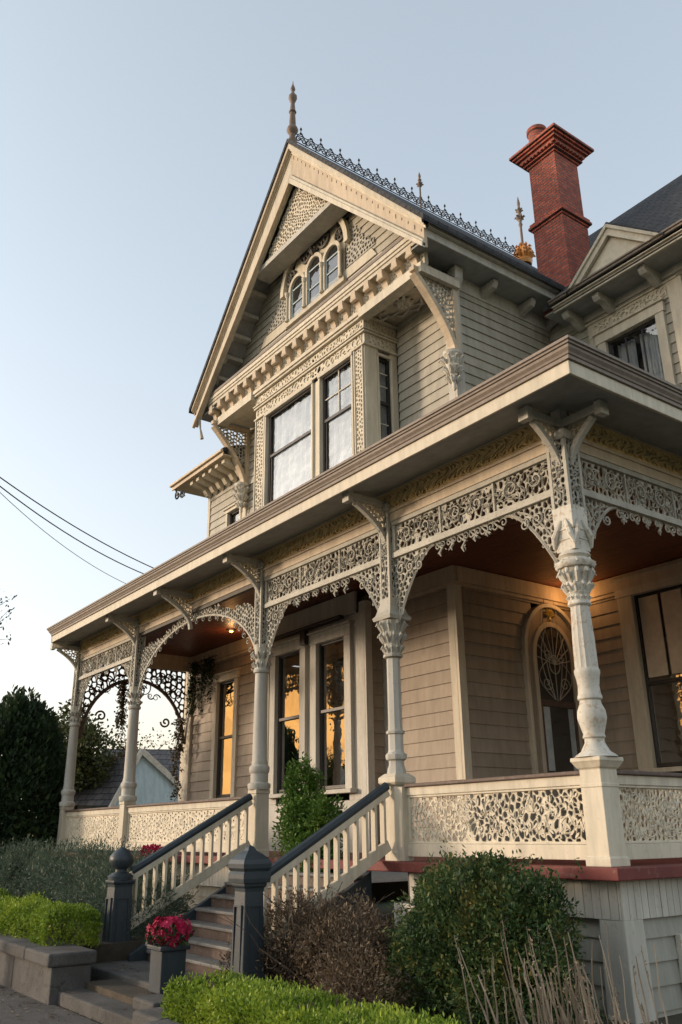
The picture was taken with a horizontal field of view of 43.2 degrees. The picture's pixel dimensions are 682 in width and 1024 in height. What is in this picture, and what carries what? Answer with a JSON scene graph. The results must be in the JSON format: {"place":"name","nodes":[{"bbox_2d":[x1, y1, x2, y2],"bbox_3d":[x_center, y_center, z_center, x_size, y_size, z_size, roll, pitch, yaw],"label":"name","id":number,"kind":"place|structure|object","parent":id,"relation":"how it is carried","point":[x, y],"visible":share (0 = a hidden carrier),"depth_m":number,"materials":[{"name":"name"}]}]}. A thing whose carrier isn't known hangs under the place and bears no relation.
{"place":"outdoors","nodes":[
{"label":"outdoors","id":0,"kind":"place"},
{"bbox_2d":[0,984,98,1023],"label":"pavement","id":1,"kind":"structure","parent":0,"point":[32,1016],"depth_m":10.92,"materials":[{"name":"grey concrete"}]},
{"bbox_2d":[0,594,17,644],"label":"street tree","id":2,"kind":"object","parent":1,"relation":"on","point":[6,616],"visible":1,"depth_m":15.34,"materials":[{"name":"green plant"}]},
{"bbox_2d":[132,1005,233,1023],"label":"stone border","id":3,"kind":"object","parent":1,"relation":"on","point":[148,1016],"visible":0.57,"depth_m":8.96,"materials":[{"name":"grey stone"}]},
{"bbox_2d":[0,962,418,1023],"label":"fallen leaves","id":4,"kind":"object","parent":1,"relation":"on","point":[62,1007],"visible":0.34,"depth_m":11.19,"materials":[{"name":"brown plant"}]},
{"bbox_2d":[13,868,406,970],"bbox_3d":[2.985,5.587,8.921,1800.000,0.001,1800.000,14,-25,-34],"label":"ground","id":5,"kind":"structure","parent":0,"point":[382,905],"depth_m":24.70,"materials":[{"name":"brown soil"}]},
{"bbox_2d":[0,928,96,1004],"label":"retaining wall","id":6,"kind":"structure","parent":5,"relation":"on","point":[44,974],"depth_m":11.91,"materials":[{"name":"concrete"}]},
{"bbox_2d":[36,699,121,809],"bbox_3d":[-11.577,11.925,36.385,4.684,7.664,4.812,-5,-21,12],"label":"leafy tree","id":7,"kind":"object","parent":5,"relation":"on","point":[88,762],"visible":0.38,"depth_m":36.24,"materials":[{"name":"green plant"}]},
{"bbox_2d":[73,748,180,850],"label":"neighbour house","id":8,"kind":"structure","parent":5,"relation":"on","point":[153,777],"depth_m":36.83,"materials":[{"name":"wood"}]},
{"bbox_2d":[57,960,202,1023],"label":"garden steps","id":9,"kind":"structure","parent":5,"relation":"on","point":[95,1006],"depth_m":11.23,"materials":[{"name":"concrete"}]},
{"bbox_2d":[132,994,175,1009],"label":"stone block","id":10,"kind":"structure","parent":9,"relation":"on","point":[147,1001],"depth_m":10.12,"materials":[{"name":"grey stone"}]},
{"bbox_2d":[147,943,190,993],"bbox_3d":[-2.200,5.781,10.911,0.420,0.540,0.420,14,-25,-34],"label":"planter box","id":11,"kind":"object","parent":9,"relation":"on","point":[167,962],"visible":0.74,"depth_m":10.80,"materials":[{"name":"grey concrete"}]},
{"bbox_2d":[143,915,194,949],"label":"red flowers","id":12,"kind":"object","parent":11,"relation":"in","point":[172,931],"visible":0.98,"depth_m":10.93,"materials":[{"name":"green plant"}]},
{"bbox_2d":[101,718,175,749],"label":"sparse tree","id":13,"kind":"object","parent":5,"relation":"on","point":[140,744],"visible":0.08,"depth_m":56.49,"materials":[{"name":"green plant"}]},
{"bbox_2d":[8,869,408,962],"bbox_3d":[-4.242,13.829,31.489,23.400,0.700,32.650,14,-25,-34],"label":"garden bed","id":14,"kind":"object","parent":5,"relation":"on","point":[385,884],"visible":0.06,"depth_m":28.33,"materials":[{"name":"soil"}]},
{"bbox_2d":[0,683,75,897],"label":"cypress tree","id":15,"kind":"object","parent":14,"relation":"on","point":[32,743],"visible":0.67,"depth_m":23.38,"materials":[{"name":"green plant"}]},
{"bbox_2d":[0,887,102,947],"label":"boxwood hedge","id":16,"kind":"object","parent":14,"relation":"on","point":[31,913],"visible":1,"depth_m":13.14,"materials":[{"name":"green plant"}]},
{"bbox_2d":[0,833,198,938],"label":"grey shrub","id":17,"kind":"object","parent":14,"relation":"on","point":[95,874],"visible":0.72,"depth_m":17.00,"materials":[{"name":"green plant"}]},
{"bbox_2d":[136,843,170,878],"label":"red flowers","id":18,"kind":"object","parent":14,"relation":"on","point":[153,849],"visible":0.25,"depth_m":16.84,"materials":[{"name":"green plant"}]},
{"bbox_2d":[46,83,681,1023],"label":"victorian house","id":19,"kind":"structure","parent":5,"relation":"on","point":[418,591],"depth_m":17.93,"materials":[{"name":"beige wood"}]},
{"bbox_2d":[0,492,125,583],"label":"utility cable","id":20,"kind":"object","parent":19,"relation":"attached to","point":[56,540],"visible":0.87,"depth_m":26.45,"materials":[{"name":"black plastic"}]},
{"bbox_2d":[0,486,143,573],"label":"utility cable","id":21,"kind":"object","parent":19,"relation":"attached to","point":[65,532],"visible":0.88,"depth_m":26.56,"materials":[{"name":"black plastic"}]},
{"bbox_2d":[0,477,152,567],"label":"utility cable","id":22,"kind":"object","parent":19,"relation":"attached to","point":[70,523],"visible":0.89,"depth_m":26.66,"materials":[{"name":"black plastic"}]},
{"bbox_2d":[110,679,128,762],"bbox_3d":[-6.361,6.016,24.850,0.709,2.388,0.467,-18,-26,38],"label":"hanging vine","id":23,"kind":"object","parent":19,"relation":"hanging from","point":[121,714],"visible":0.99,"depth_m":24.86,"materials":[{"name":"green plant"}]},
{"bbox_2d":[168,718,186,800],"bbox_3d":[-4.796,7.249,25.328,0.469,2.420,0.756,14,-25,-34],"label":"hanging vine","id":24,"kind":"object","parent":19,"relation":"hanging from","point":[179,747],"visible":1,"depth_m":25.34,"materials":[{"name":"green plant"}]},
{"bbox_2d":[185,655,216,718],"bbox_3d":[-4.091,5.117,25.273,0.416,1.764,1.754,14,-25,-34],"label":"hanging vine","id":25,"kind":"object","parent":19,"relation":"hanging from","point":[208,676],"visible":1,"depth_m":25.37,"materials":[{"name":"green plant"}]},
{"bbox_2d":[209,668,240,798],"bbox_3d":[-3.232,6.232,24.023,0.290,3.510,1.540,14,-25,-34],"label":"window","id":26,"kind":"structure","parent":19,"relation":"in","point":[223,765],"depth_m":24.11,"materials":[{"name":"orange glass"}]},
{"bbox_2d":[223,502,240,526],"bbox_3d":[-3.198,1.018,26.143,0.434,2.560,1.090,14,-25,-34],"label":"window","id":27,"kind":"structure","parent":19,"relation":"in","point":[232,513],"depth_m":26.68,"materials":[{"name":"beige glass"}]},
{"bbox_2d":[268,636,308,798],"bbox_3d":[-1.260,4.921,20.659,0.290,3.670,1.720,14,-25,-34],"label":"window","id":28,"kind":"structure","parent":19,"relation":"in","point":[291,647],"depth_m":20.82,"materials":[{"name":"beige wood"}]},
{"bbox_2d":[270,751,350,872],"bbox_3d":[-0.509,5.053,14.025,1.064,2.313,1.754,14,-25,-34],"label":"potted shrub","id":29,"kind":"object","parent":19,"relation":"on","point":[308,807],"visible":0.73,"depth_m":14.00,"materials":[{"name":"green plant"}]},
{"bbox_2d":[253,317,399,511],"bbox_3d":[-0.513,-1.129,21.918,1.100,6.150,5.170,14,-25,-34],"label":"bay window","id":30,"kind":"structure","parent":19,"relation":"in","point":[297,444],"depth_m":21.50,"materials":[{"name":"beige wood"}]},
{"bbox_2d":[307,620,356,794],"bbox_3d":[-0.206,4.404,19.307,0.290,3.670,1.720,14,-25,-34],"label":"window","id":31,"kind":"structure","parent":19,"relation":"in","point":[343,631],"depth_m":19.39,"materials":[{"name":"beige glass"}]},
{"bbox_2d":[521,599,583,773],"bbox_3d":[4.591,3.594,18.536,1.990,4.225,0.220,14,-25,-34],"label":"arched window","id":32,"kind":"structure","parent":19,"relation":"in","point":[558,738],"depth_m":18.38,"materials":[{"name":"beige wood"}]},
{"bbox_2d":[592,297,680,386],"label":"window","id":33,"kind":"structure","parent":19,"relation":"in","point":[657,354],"depth_m":19.52,"materials":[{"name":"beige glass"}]},
{"bbox_2d":[610,561,681,771],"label":"window","id":34,"kind":"structure","parent":19,"relation":"in","point":[645,657],"depth_m":17.59,"materials":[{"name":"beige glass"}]},
{"bbox_2d":[675,933,681,984],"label":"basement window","id":35,"kind":"structure","parent":19,"relation":"in","point":[678,937],"depth_m":9.54,"materials":[{"name":"grey"}]},
{"bbox_2d":[85,974,681,1023],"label":"garden bed","id":36,"kind":"object","parent":5,"relation":"on","point":[122,991],"visible":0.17,"depth_m":10.98,"materials":[{"name":"soil"}]},
{"bbox_2d":[159,964,470,1023],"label":"boxwood hedge","id":37,"kind":"object","parent":36,"relation":"on","point":[243,998],"visible":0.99,"depth_m":7.93,"materials":[{"name":"green plant"}]},
{"bbox_2d":[214,880,416,1010],"bbox_3d":[-0.235,5.211,10.408,2.244,1.377,3.208,14,-25,-34],"label":"dry shrub","id":38,"kind":"object","parent":36,"relation":"on","point":[316,957],"visible":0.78,"depth_m":10.13,"materials":[{"name":"brown plant"}]},
{"bbox_2d":[372,837,611,1023],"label":"green shrub","id":39,"kind":"object","parent":36,"relation":"on","point":[474,924],"visible":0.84,"depth_m":8.89,"materials":[{"name":"green plant"}]},
{"bbox_2d":[454,920,667,1023],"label":"dry stalks","id":40,"kind":"object","parent":36,"relation":"on","point":[589,1010],"visible":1,"depth_m":7.52,"materials":[{"name":"beige plant"}]},
{"bbox_2d":[0,0,681,835],"label":"sky","id":41,"kind":"structure","parent":0,"point":[142,142],"materials":[{"name":"blue"}]}
]}

